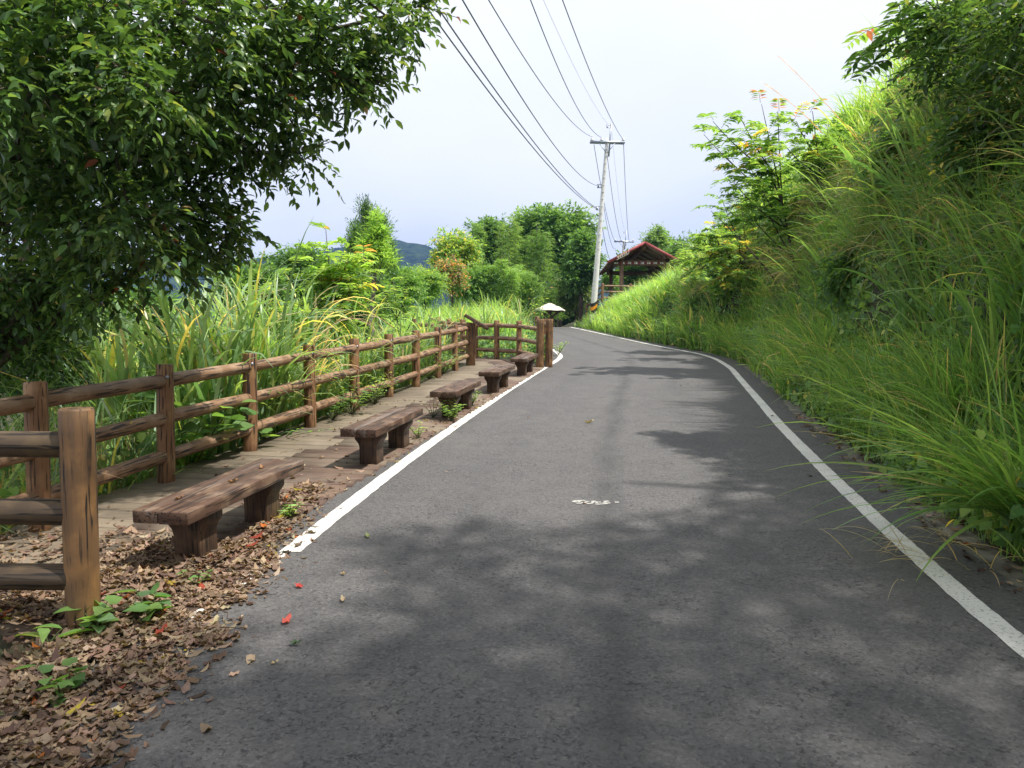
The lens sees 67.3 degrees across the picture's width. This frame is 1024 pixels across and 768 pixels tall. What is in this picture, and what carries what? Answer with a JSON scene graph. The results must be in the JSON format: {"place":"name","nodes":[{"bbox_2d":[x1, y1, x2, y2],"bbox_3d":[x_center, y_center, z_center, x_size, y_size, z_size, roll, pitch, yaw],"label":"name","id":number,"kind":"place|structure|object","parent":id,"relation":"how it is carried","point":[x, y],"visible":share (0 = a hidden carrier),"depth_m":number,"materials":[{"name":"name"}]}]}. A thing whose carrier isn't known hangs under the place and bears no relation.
{"place":"outdoors","nodes":[
{"label":"outdoors","id":0,"kind":"place"},
{"bbox_2d":[0,301,466,534],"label":"wooden fence","id":1,"kind":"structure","parent":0,"point":[113,458],"depth_m":7.73,"materials":[{"name":"wood"}]},
{"bbox_2d":[56,240,624,324],"bbox_3d":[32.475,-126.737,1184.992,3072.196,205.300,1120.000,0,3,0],"label":"hills","id":2,"kind":"structure","parent":0,"point":[417,254],"depth_m":1118.86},
{"bbox_2d":[0,0,935,279],"label":"sky","id":3,"kind":"structure","parent":0,"point":[655,66],"materials":[{"name":"white"}]},
{"bbox_2d":[0,327,1023,767],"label":"road","id":4,"kind":"structure","parent":0,"point":[506,603],"depth_m":4.13,"materials":[{"name":"asphalt"}]},
{"bbox_2d":[279,349,562,551],"bbox_3d":[-1.212,-1.517,32.646,4.382,2.415,54.971,0,3,-4],"label":"road line","id":5,"kind":"object","parent":4,"relation":"on","point":[327,521],"visible":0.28,"depth_m":7.10,"materials":[{"name":"paint"}]},
{"bbox_2d":[535,316,552,366],"bbox_3d":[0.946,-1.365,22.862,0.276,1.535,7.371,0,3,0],"label":"post","id":6,"kind":"object","parent":4,"relation":"on","point":[548,332],"visible":0.62,"depth_m":19.22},
{"bbox_2d":[571,327,1023,657],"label":"road line","id":7,"kind":"object","parent":4,"relation":"on","point":[1006,632],"visible":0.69,"depth_m":5.27,"materials":[{"name":"paint"}]},
{"bbox_2d":[0,0,1023,706],"bbox_3d":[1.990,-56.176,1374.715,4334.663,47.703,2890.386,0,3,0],"label":"ground","id":8,"kind":"structure","parent":0,"point":[6,645],"depth_m":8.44,"materials":[{"name":"green plant"}]},
{"bbox_2d":[0,296,132,427],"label":"field bush","id":9,"kind":"object","parent":8,"relation":"on","point":[69,377],"visible":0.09,"depth_m":11.19,"materials":[{"name":"green plant"}]},
{"bbox_2d":[23,264,198,408],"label":"tall grass clump","id":10,"kind":"object","parent":8,"relation":"on","point":[111,360],"visible":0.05,"depth_m":9.66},
{"bbox_2d":[49,278,232,471],"bbox_3d":[-4.114,-0.083,8.565,1.947,2.635,2.025,-1,3,-20],"label":"tall grass clump","id":11,"kind":"object","parent":8,"relation":"on","point":[126,373],"visible":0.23,"depth_m":8.44,"materials":[{"name":"plant"}]},
{"bbox_2d":[96,279,198,377],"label":"field bush","id":12,"kind":"object","parent":8,"relation":"on","point":[153,316],"visible":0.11,"depth_m":13.13,"materials":[{"name":"green plant"}]},
{"bbox_2d":[56,259,286,463],"bbox_3d":[-3.435,-0.251,8.651,2.215,2.960,2.129,0,3,0],"label":"tall grass clump","id":13,"kind":"object","parent":8,"relation":"on","point":[191,391],"visible":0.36,"depth_m":8.41,"materials":[{"name":"plant"}]},
{"bbox_2d":[97,387,256,465],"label":"vine","id":14,"kind":"object","parent":8,"relation":"on","point":[190,426],"visible":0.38,"depth_m":7.98,"materials":[{"name":"green plant"}]},
{"bbox_2d":[89,267,281,407],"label":"tall grass clump","id":15,"kind":"object","parent":8,"relation":"on","point":[159,353],"visible":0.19,"depth_m":8.71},
{"bbox_2d":[122,292,302,451],"bbox_3d":[-3.578,-0.042,8.978,2.157,2.429,1.804,-1,3,-11],"label":"tall grass clump","id":16,"kind":"object","parent":8,"relation":"on","point":[215,347],"visible":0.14,"depth_m":8.77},
{"bbox_2d":[0,338,459,532],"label":"fence creeper","id":17,"kind":"object","parent":8,"relation":"on","point":[9,491],"visible":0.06,"depth_m":7.51,"materials":[{"name":"green plant"}]},
{"bbox_2d":[0,0,468,426],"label":"overhanging tree","id":18,"kind":"object","parent":8,"relation":"on","point":[79,101],"visible":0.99,"depth_m":5.82,"materials":[{"name":"green plant"}]},
{"bbox_2d":[159,257,309,353],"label":"tall grass clump","id":19,"kind":"object","parent":8,"relation":"on","point":[238,296],"visible":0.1,"depth_m":10.94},
{"bbox_2d":[162,246,316,445],"bbox_3d":[-3.180,-0.334,9.285,1.607,2.535,2.045,3,4,44],"label":"tall grass clump","id":20,"kind":"object","parent":8,"relation":"on","point":[267,353],"visible":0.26,"depth_m":9.15,"materials":[{"name":"plant"}]},
{"bbox_2d":[168,220,336,438],"bbox_3d":[-3.327,-0.443,9.529,2.169,3.062,2.085,0,3,-8],"label":"tall grass clump","id":21,"kind":"object","parent":8,"relation":"on","point":[263,345],"visible":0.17,"depth_m":9.39,"materials":[{"name":"plant"}]},
{"bbox_2d":[206,258,300,317],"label":"field bush","id":22,"kind":"object","parent":8,"relation":"on","point":[267,272],"visible":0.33,"depth_m":19.50,"materials":[{"name":"green plant"}]},
{"bbox_2d":[213,255,306,433],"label":"tall grass clump","id":23,"kind":"object","parent":8,"relation":"on","point":[274,373],"visible":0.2,"depth_m":9.58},
{"bbox_2d":[0,358,543,635],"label":"boardwalk","id":24,"kind":"structure","parent":8,"relation":"on","point":[124,503],"depth_m":7.74,"materials":[{"name":"brown wood"}]},
{"bbox_2d":[0,407,100,634],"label":"rail fence","id":25,"kind":"object","parent":24,"relation":"on","point":[70,443],"visible":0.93,"depth_m":3.91,"materials":[{"name":"wood"}]},
{"bbox_2d":[132,458,303,560],"bbox_3d":[-1.983,0.900,5.424,0.375,0.435,1.560,1,6,11],"label":"bench","id":26,"kind":"object","parent":24,"relation":"on","point":[191,517],"visible":0.9,"depth_m":5.06,"materials":[{"name":"brown wood"}]},
{"bbox_2d":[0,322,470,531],"bbox_3d":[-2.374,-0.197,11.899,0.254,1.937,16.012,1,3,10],"label":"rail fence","id":27,"kind":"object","parent":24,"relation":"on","point":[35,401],"visible":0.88,"depth_m":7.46,"materials":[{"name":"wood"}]},
{"bbox_2d":[340,407,422,464],"bbox_3d":[-1.373,0.577,8.351,0.375,0.435,1.560,1,6,11],"label":"bench","id":28,"kind":"object","parent":24,"relation":"on","point":[369,434],"visible":0.9,"depth_m":7.96,"materials":[{"name":"brown wood"}]},
{"bbox_2d":[430,380,480,417],"bbox_3d":[-0.813,0.238,11.418,0.375,0.435,1.560,1,6,11],"label":"bench","id":29,"kind":"object","parent":24,"relation":"on","point":[460,391],"visible":0.79,"depth_m":11.04,"materials":[{"name":"brown wood"}]},
{"bbox_2d":[428,315,543,366],"bbox_3d":[-1.597,-1.536,24.349,1.198,1.751,11.767,-1,3,-21],"label":"rail fence","id":30,"kind":"object","parent":24,"relation":"on","point":[496,325],"visible":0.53,"depth_m":21.32,"materials":[{"name":"wood"}]},
{"bbox_2d":[479,365,514,392],"bbox_3d":[-0.263,-0.080,14.305,0.375,0.435,1.560,1,6,11],"label":"bench","id":31,"kind":"object","parent":24,"relation":"on","point":[495,377],"visible":0.9,"depth_m":13.81,"materials":[{"name":"brown wood"}]},
{"bbox_2d":[511,353,537,375],"bbox_3d":[0.297,-0.421,17.391,0.375,0.435,1.560,1,6,11],"label":"bench","id":32,"kind":"object","parent":24,"relation":"on","point":[524,363],"visible":0.88,"depth_m":16.89,"materials":[{"name":"brown wood"}]},
{"bbox_2d":[219,264,352,431],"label":"tall grass clump","id":33,"kind":"object","parent":8,"relation":"on","point":[280,406],"visible":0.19,"depth_m":9.98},
{"bbox_2d":[242,268,342,345],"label":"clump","id":34,"kind":"object","parent":8,"relation":"on","point":[295,304],"visible":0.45,"depth_m":11.94,"materials":[{"name":"green plant"}]},
{"bbox_2d":[255,239,337,328],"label":"field bush","id":35,"kind":"object","parent":8,"relation":"on","point":[291,252],"visible":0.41,"depth_m":23.40,"materials":[{"name":"green plant"}]},
{"bbox_2d":[243,263,385,394],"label":"tall grass clump","id":36,"kind":"object","parent":8,"relation":"on","point":[307,306],"visible":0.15,"depth_m":12.43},
{"bbox_2d":[270,298,369,410],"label":"drooping grass","id":37,"kind":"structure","parent":8,"relation":"on","point":[311,351],"depth_m":9.89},
{"bbox_2d":[289,222,385,364],"bbox_3d":[-3.033,-1.111,13.555,1.770,3.609,1.662,0,3,0],"label":"sumac sapling","id":38,"kind":"object","parent":8,"relation":"on","point":[330,277],"visible":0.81,"depth_m":13.43,"materials":[{"name":"green plant"}]},
{"bbox_2d":[300,296,389,396],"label":"drooping grass","id":39,"kind":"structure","parent":8,"relation":"on","point":[318,337],"depth_m":10.78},
{"bbox_2d":[314,319,385,410],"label":"tall grass clump","id":40,"kind":"object","parent":8,"relation":"on","point":[344,361],"visible":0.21,"depth_m":12.14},
{"bbox_2d":[340,215,366,333],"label":"cypress","id":41,"kind":"object","parent":8,"relation":"on","point":[352,235],"visible":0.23,"depth_m":28.58,"materials":[{"name":"green plant"}]},
{"bbox_2d":[320,298,390,397],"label":"tall grass clump","id":42,"kind":"object","parent":8,"relation":"on","point":[377,360],"visible":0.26,"depth_m":13.14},
{"bbox_2d":[343,193,376,332],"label":"cypress","id":43,"kind":"object","parent":8,"relation":"on","point":[362,212],"visible":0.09,"depth_m":30.51,"materials":[{"name":"green plant"}]},
{"bbox_2d":[314,270,407,340],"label":"field bush","id":44,"kind":"object","parent":8,"relation":"on","point":[384,282],"visible":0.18,"depth_m":23.57,"materials":[{"name":"green plant"}]},
{"bbox_2d":[350,204,404,357],"bbox_3d":[-2.933,-1.675,16.442,1.338,4.283,0.898,0,3,0],"label":"slim tree","id":45,"kind":"object","parent":8,"relation":"on","point":[377,238],"visible":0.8,"depth_m":16.26,"materials":[{"name":"green plant"}]},
{"bbox_2d":[355,200,407,335],"bbox_3d":[-4.620,-3.577,26.815,2.052,5.684,2.022,0,3,0],"label":"cypress","id":46,"kind":"object","parent":8,"relation":"on","point":[392,269],"visible":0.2,"depth_m":26.66,"materials":[{"name":"green plant"}]},
{"bbox_2d":[352,277,434,335],"bbox_3d":[-2.809,-1.316,19.179,2.454,2.799,1.369,2,4,36],"label":"sumac sapling","id":47,"kind":"object","parent":8,"relation":"on","point":[410,308],"visible":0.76,"depth_m":19.18,"materials":[{"name":"green plant"}]},
{"bbox_2d":[364,311,440,390],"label":"tall grass clump","id":48,"kind":"object","parent":8,"relation":"on","point":[400,370],"visible":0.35,"depth_m":14.94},
{"bbox_2d":[269,292,536,359],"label":"grass field","id":49,"kind":"structure","parent":8,"relation":"on","point":[445,313],"depth_m":31.72,"materials":[{"name":"plant"}]},
{"bbox_2d":[390,263,430,321],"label":"field bush","id":50,"kind":"object","parent":8,"relation":"on","point":[411,280],"visible":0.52,"depth_m":33.33,"materials":[{"name":"green plant"}]},
{"bbox_2d":[388,293,450,379],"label":"tall grass clump","id":51,"kind":"object","parent":8,"relation":"on","point":[424,344],"visible":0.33,"depth_m":16.68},
{"bbox_2d":[411,262,454,317],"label":"field bush","id":52,"kind":"object","parent":8,"relation":"on","point":[436,282],"visible":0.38,"depth_m":37.34,"materials":[{"name":"green plant"}]},
{"bbox_2d":[431,253,471,314],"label":"red leaved tree","id":53,"kind":"object","parent":8,"relation":"on","point":[452,267],"visible":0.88,"depth_m":40.42,"materials":[{"name":"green plant"}]},
{"bbox_2d":[424,225,487,311],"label":"yellow tree","id":54,"kind":"object","parent":8,"relation":"on","point":[462,247],"visible":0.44,"depth_m":45.03,"materials":[{"name":"green plant"}]},
{"bbox_2d":[444,260,493,311],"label":"field bush","id":55,"kind":"object","parent":8,"relation":"on","point":[475,279],"visible":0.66,"depth_m":43.22,"materials":[{"name":"green plant"}]},
{"bbox_2d":[464,314,488,365],"bbox_3d":[-0.900,-1.102,19.619,0.603,1.353,0.800,0,3,0],"label":"reading board","id":56,"kind":"object","parent":8,"relation":"on","point":[471,344],"visible":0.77,"depth_m":19.43,"materials":[{"name":"brown wood"}]},
{"bbox_2d":[463,212,513,276],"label":"broadleaf tree","id":57,"kind":"object","parent":8,"relation":"on","point":[490,223],"visible":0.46,"depth_m":58.54,"materials":[{"name":"green plant"}]},
{"bbox_2d":[473,258,525,315],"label":"bush","id":58,"kind":"object","parent":8,"relation":"on","point":[501,281],"visible":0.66,"depth_m":43.41,"materials":[{"name":"green plant"}]},
{"bbox_2d":[491,215,524,305],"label":"bamboo clump","id":59,"kind":"object","parent":8,"relation":"on","point":[517,237],"visible":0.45,"depth_m":55.15,"materials":[{"name":"green plant"}]},
{"bbox_2d":[478,329,544,361],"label":"grass","id":60,"kind":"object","parent":8,"relation":"on","point":[528,347],"visible":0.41,"depth_m":22.46,"materials":[{"name":"green plant"}]},
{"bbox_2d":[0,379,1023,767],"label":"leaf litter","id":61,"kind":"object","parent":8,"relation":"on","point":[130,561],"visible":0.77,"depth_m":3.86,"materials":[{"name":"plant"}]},
{"bbox_2d":[10,657,87,698],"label":"weed","id":62,"kind":"object","parent":61,"relation":"on","point":[76,679],"visible":0.98,"depth_m":3.31,"materials":[{"name":"green plant"}]},
{"bbox_2d":[14,623,94,643],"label":"weed","id":63,"kind":"object","parent":61,"relation":"on","point":[42,633],"visible":0.94,"depth_m":3.80,"materials":[{"name":"green plant"}]},
{"bbox_2d":[53,595,122,633],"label":"weed","id":64,"kind":"object","parent":61,"relation":"on","point":[98,615],"visible":0.97,"depth_m":3.90,"materials":[{"name":"green plant"}]},
{"bbox_2d":[111,582,172,620],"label":"weed","id":65,"kind":"object","parent":61,"relation":"on","point":[146,606],"visible":0.97,"depth_m":4.06,"materials":[{"name":"green plant"}]},
{"bbox_2d":[503,263,549,324],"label":"bamboo clump","id":66,"kind":"object","parent":8,"relation":"on","point":[527,285],"visible":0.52,"depth_m":45.27,"materials":[{"name":"green plant"}]},
{"bbox_2d":[506,205,548,320],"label":"broadleaf tree","id":67,"kind":"object","parent":8,"relation":"on","point":[521,219],"visible":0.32,"depth_m":62.02,"materials":[{"name":"green plant"}]},
{"bbox_2d":[521,222,557,325],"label":"bamboo clump","id":68,"kind":"object","parent":8,"relation":"on","point":[533,258],"visible":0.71,"depth_m":54.16,"materials":[{"name":"green plant"}]},
{"bbox_2d":[538,262,572,326],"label":"bamboo clump","id":69,"kind":"object","parent":8,"relation":"on","point":[554,273],"visible":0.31,"depth_m":59.16,"materials":[{"name":"green plant"}]},
{"bbox_2d":[522,198,606,326],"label":"broadleaf tree","id":70,"kind":"object","parent":8,"relation":"on","point":[558,223],"visible":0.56,"depth_m":60.23,"materials":[{"name":"green plant"}]},
{"bbox_2d":[549,278,591,320],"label":"grey green bush","id":71,"kind":"object","parent":8,"relation":"on","point":[572,303],"visible":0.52,"depth_m":56.27,"materials":[{"name":"green plant"}]},
{"bbox_2d":[552,226,608,319],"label":"broadleaf tree","id":72,"kind":"object","parent":8,"relation":"on","point":[576,273],"visible":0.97,"depth_m":53.04,"materials":[{"name":"green plant"}]},
{"bbox_2d":[574,254,689,337],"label":"slope grass","id":73,"kind":"structure","parent":8,"relation":"on","point":[609,308],"depth_m":38.28,"materials":[{"name":"plant"}]},
{"bbox_2d":[589,123,624,322],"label":"utility pole","id":74,"kind":"object","parent":73,"relation":"on","point":[594,296],"visible":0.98,"depth_m":43.48,"materials":[{"name":"concrete"}]},
{"bbox_2d":[604,238,673,295],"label":"pavilion","id":75,"kind":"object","parent":8,"relation":"on","point":[629,279],"visible":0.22,"depth_m":60.45,"materials":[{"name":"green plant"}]},
{"bbox_2d":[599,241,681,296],"bbox_3d":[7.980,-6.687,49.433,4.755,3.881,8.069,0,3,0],"label":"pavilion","id":76,"kind":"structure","parent":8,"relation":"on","point":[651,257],"depth_m":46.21,"materials":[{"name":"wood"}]},
{"bbox_2d":[638,221,674,281],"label":"tree","id":77,"kind":"object","parent":8,"relation":"on","point":[657,237],"visible":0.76,"depth_m":58.93,"materials":[{"name":"green plant"}]},
{"bbox_2d":[665,212,759,299],"bbox_3d":[6.238,-3.930,23.851,2.887,2.742,2.371,0,3,0],"label":"sumac sapling","id":78,"kind":"object","parent":8,"relation":"on","point":[714,263],"visible":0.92,"depth_m":23.64,"materials":[{"name":"green plant"}]},
{"bbox_2d":[690,191,772,277],"bbox_3d":[6.050,-3.940,20.742,1.973,2.674,1.758,2,4,37],"label":"sumac sapling","id":79,"kind":"object","parent":8,"relation":"on","point":[732,234],"visible":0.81,"depth_m":20.96,"materials":[{"name":"green plant"}]},
{"bbox_2d":[690,89,809,306],"bbox_3d":[5.364,-4.112,17.266,3.004,5.170,2.430,0,3,0],"label":"sumac sapling","id":80,"kind":"object","parent":8,"relation":"on","point":[752,163],"visible":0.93,"depth_m":17.35,"materials":[{"name":"green plant"}]},
{"bbox_2d":[754,183,813,245],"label":"bank shrub","id":81,"kind":"object","parent":8,"relation":"on","point":[791,192],"visible":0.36,"depth_m":19.53,"materials":[{"name":"green plant"}]},
{"bbox_2d":[751,231,841,326],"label":"silvergrass clump","id":82,"kind":"object","parent":8,"relation":"on","point":[814,257],"visible":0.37,"depth_m":13.98,"materials":[{"name":"green plant"}]},
{"bbox_2d":[584,328,1023,590],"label":"gutter","id":83,"kind":"object","parent":8,"relation":"on","point":[998,563],"visible":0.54,"depth_m":5.84,"materials":[{"name":"concrete"}]},
{"bbox_2d":[767,98,857,215],"bbox_3d":[6.268,-4.409,16.256,2.232,2.991,1.834,0,3,0],"label":"sumac sapling","id":84,"kind":"object","parent":8,"relation":"on","point":[821,140],"visible":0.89,"depth_m":15.99,"materials":[{"name":"green plant"}]},
{"bbox_2d":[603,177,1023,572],"bbox_3d":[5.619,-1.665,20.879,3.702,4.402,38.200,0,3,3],"label":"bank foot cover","id":85,"kind":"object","parent":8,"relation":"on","point":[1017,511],"visible":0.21,"depth_m":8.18,"materials":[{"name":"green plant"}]},
{"bbox_2d":[765,306,889,415],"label":"silvergrass clump","id":86,"kind":"object","parent":8,"relation":"on","point":[846,361],"visible":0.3,"depth_m":9.03,"materials":[{"name":"green plant"}]},
{"bbox_2d":[798,219,868,314],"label":"bank shrub","id":87,"kind":"object","parent":8,"relation":"on","point":[837,279],"visible":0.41,"depth_m":12.42,"materials":[{"name":"green plant"}]},
{"bbox_2d":[772,125,903,256],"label":"silvergrass clump","id":88,"kind":"object","parent":8,"relation":"on","point":[845,151],"visible":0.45,"depth_m":11.35,"materials":[{"name":"green plant"}]},
{"bbox_2d":[662,16,1023,450],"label":"bank creeper","id":89,"kind":"object","parent":8,"relation":"on","point":[874,122],"visible":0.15,"depth_m":10.45,"materials":[{"name":"green plant"}]},
{"bbox_2d":[669,19,1023,310],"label":"dry thatch","id":90,"kind":"object","parent":8,"relation":"on","point":[811,204],"visible":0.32,"depth_m":10.78,"materials":[{"name":"green plant"}]},
{"bbox_2d":[784,312,927,446],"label":"silvergrass clump","id":91,"kind":"object","parent":8,"relation":"on","point":[867,400],"visible":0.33,"depth_m":8.09,"materials":[{"name":"green plant"}]},
{"bbox_2d":[818,78,932,223],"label":"silvergrass clump","id":92,"kind":"object","parent":8,"relation":"on","point":[897,146],"visible":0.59,"depth_m":9.71,"materials":[{"name":"green plant"}]},
{"bbox_2d":[823,192,933,327],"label":"silvergrass clump","id":93,"kind":"object","parent":8,"relation":"on","point":[911,247],"visible":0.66,"depth_m":9.02,"materials":[{"name":"green plant"}]},
{"bbox_2d":[845,111,925,211],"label":"bank shrub","id":94,"kind":"object","parent":8,"relation":"on","point":[892,151],"visible":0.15,"depth_m":10.85,"materials":[{"name":"green plant"}]},
{"bbox_2d":[755,282,1023,580],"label":"silvergrass clump","id":95,"kind":"object","parent":8,"relation":"on","point":[994,478],"visible":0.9,"depth_m":4.86,"materials":[{"name":"green plant"}]},
{"bbox_2d":[835,310,944,417],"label":"silvergrass clump","id":96,"kind":"object","parent":8,"relation":"on","point":[931,372],"visible":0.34,"depth_m":7.57,"materials":[{"name":"green plant"}]},
{"bbox_2d":[807,341,1006,515],"bbox_3d":[3.235,0.321,5.718,1.599,1.454,2.031,-1,3,-11],"label":"silvergrass clump","id":97,"kind":"object","parent":8,"relation":"on","point":[966,427],"visible":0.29,"depth_m":5.82,"materials":[{"name":"green plant"}]},
{"bbox_2d":[823,514,1023,600],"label":"dry grass","id":98,"kind":"structure","parent":8,"relation":"on","point":[945,540],"depth_m":4.94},
{"bbox_2d":[850,12,1003,194],"bbox_3d":[4.708,-3.160,8.652,1.581,1.931,1.350,3,4,42],"label":"silvergrass clump","id":99,"kind":"object","parent":8,"relation":"on","point":[935,121],"visible":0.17,"depth_m":8.62,"materials":[{"name":"green plant"}]},
{"bbox_2d":[840,0,1014,87],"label":"sumac sapling","id":100,"kind":"object","parent":8,"relation":"on","point":[892,31],"visible":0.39,"depth_m":8.45,"materials":[{"name":"green plant"}]},
{"bbox_2d":[838,290,1019,447],"bbox_3d":[3.380,-0.169,6.537,1.249,1.445,1.842,0,3,-5],"label":"silvergrass clump","id":101,"kind":"object","parent":8,"relation":"on","point":[947,377],"visible":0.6,"depth_m":6.49,"materials":[{"name":"green plant"}]},
{"bbox_2d":[852,258,1022,378],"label":"silvergrass clump","id":102,"kind":"object","parent":8,"relation":"on","point":[961,300],"visible":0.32,"depth_m":6.84,"materials":[{"name":"green plant"}]},
{"bbox_2d":[869,0,1023,176],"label":"tree","id":103,"kind":"object","parent":8,"relation":"on","point":[1005,21],"visible":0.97,"depth_m":7.29,"materials":[{"name":"green plant"}]},
{"bbox_2d":[872,160,1023,326],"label":"silvergrass clump","id":104,"kind":"object","parent":8,"relation":"on","point":[1000,296],"visible":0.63,"depth_m":6.77,"materials":[{"name":"green plant"}]},
{"bbox_2d":[886,131,1016,252],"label":"silvergrass clump","id":105,"kind":"object","parent":8,"relation":"on","point":[970,217],"visible":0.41,"depth_m":7.65,"materials":[{"name":"green plant"}]},
{"bbox_2d":[901,89,1023,210],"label":"bank shrub","id":106,"kind":"object","parent":8,"relation":"on","point":[960,143],"visible":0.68,"depth_m":7.78,"materials":[{"name":"green plant"}]},
{"bbox_2d":[927,165,1023,307],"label":"silvergrass clump","id":107,"kind":"object","parent":8,"relation":"on","point":[1017,250],"visible":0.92,"depth_m":6.16,"materials":[{"name":"green plant"}]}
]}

